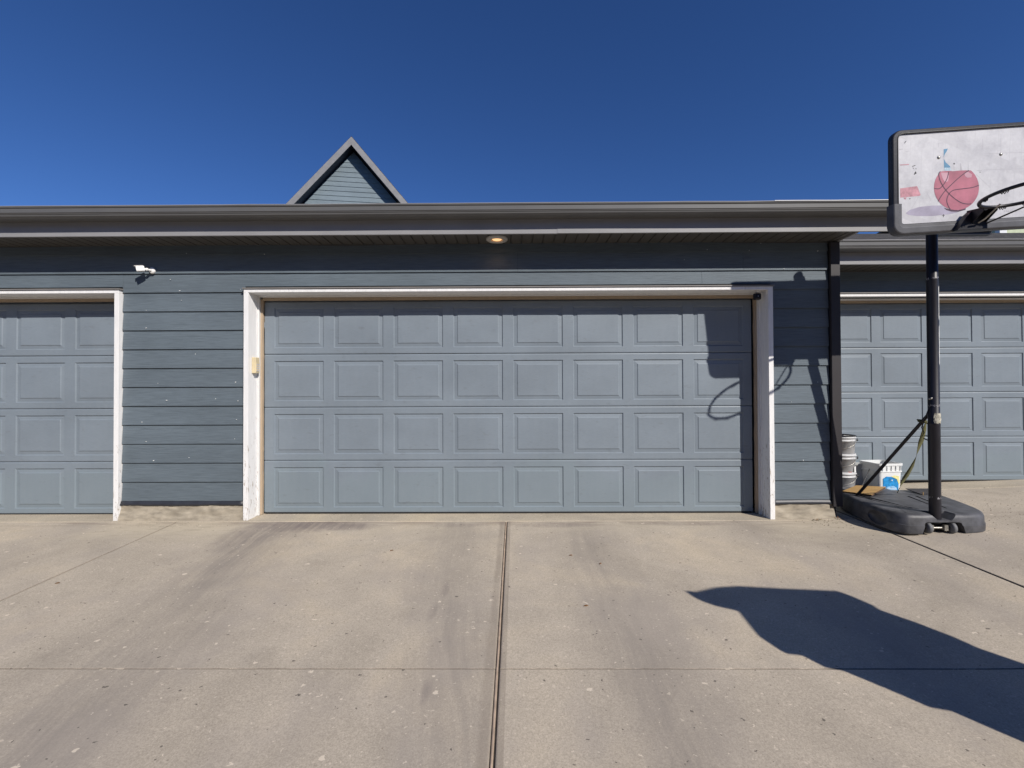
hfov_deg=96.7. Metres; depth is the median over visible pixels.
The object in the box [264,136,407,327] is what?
house
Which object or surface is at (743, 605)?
driveway
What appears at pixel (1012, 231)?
house
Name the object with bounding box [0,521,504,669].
driveway
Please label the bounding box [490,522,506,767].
joint sealant
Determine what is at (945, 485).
garage apron
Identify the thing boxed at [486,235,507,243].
recessed light
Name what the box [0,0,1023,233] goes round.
sky
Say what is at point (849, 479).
bucket
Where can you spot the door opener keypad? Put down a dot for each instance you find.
(255, 365)
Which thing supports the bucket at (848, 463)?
on the bucket at (849, 479)
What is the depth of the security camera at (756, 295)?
4.37 m
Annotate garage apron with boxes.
[0,508,845,521]
[836,511,854,518]
[900,479,1023,489]
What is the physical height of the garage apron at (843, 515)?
0.036 m
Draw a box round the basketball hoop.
[840,122,1023,534]
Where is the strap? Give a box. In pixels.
[897,405,929,492]
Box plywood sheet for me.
[843,485,885,495]
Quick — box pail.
[859,460,902,489]
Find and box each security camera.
[134,265,155,273]
[753,291,760,299]
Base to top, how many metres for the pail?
0.365 m
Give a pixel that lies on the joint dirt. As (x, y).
(500, 635)
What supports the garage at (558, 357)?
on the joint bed
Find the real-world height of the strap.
0.886 m
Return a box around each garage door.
[0,298,113,514]
[264,295,752,513]
[840,300,1023,480]
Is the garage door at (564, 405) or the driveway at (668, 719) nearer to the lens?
the driveway at (668, 719)
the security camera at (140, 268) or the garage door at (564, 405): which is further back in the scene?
the garage door at (564, 405)
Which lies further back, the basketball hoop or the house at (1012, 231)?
the house at (1012, 231)
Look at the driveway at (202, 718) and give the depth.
1.86 m
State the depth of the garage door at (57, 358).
4.59 m
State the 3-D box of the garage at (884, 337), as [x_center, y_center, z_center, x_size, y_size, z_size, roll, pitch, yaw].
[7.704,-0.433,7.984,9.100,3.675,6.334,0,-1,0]
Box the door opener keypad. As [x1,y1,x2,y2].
[252,357,259,372]
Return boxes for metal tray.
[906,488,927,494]
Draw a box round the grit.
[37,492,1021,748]
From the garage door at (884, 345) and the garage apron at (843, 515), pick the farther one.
the garage door at (884, 345)
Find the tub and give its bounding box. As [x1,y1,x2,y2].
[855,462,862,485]
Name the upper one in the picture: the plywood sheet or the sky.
the sky
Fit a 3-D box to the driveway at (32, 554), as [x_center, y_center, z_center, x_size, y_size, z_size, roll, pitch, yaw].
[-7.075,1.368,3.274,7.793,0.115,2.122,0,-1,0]
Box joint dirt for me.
[76,487,1023,767]
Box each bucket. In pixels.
[842,434,857,453]
[842,453,857,472]
[842,472,858,486]
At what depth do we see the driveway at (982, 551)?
3.69 m
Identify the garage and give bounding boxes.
[0,199,991,520]
[840,233,1023,480]
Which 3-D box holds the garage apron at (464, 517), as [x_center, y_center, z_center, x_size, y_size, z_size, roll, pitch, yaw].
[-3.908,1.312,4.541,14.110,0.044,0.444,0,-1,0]
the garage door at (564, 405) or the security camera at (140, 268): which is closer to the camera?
the security camera at (140, 268)
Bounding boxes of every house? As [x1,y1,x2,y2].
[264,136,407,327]
[877,229,1023,233]
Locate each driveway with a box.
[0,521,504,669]
[0,522,176,600]
[0,669,494,767]
[495,669,1023,767]
[500,519,1023,669]
[836,487,1023,586]
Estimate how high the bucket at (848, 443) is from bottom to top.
0.273 m

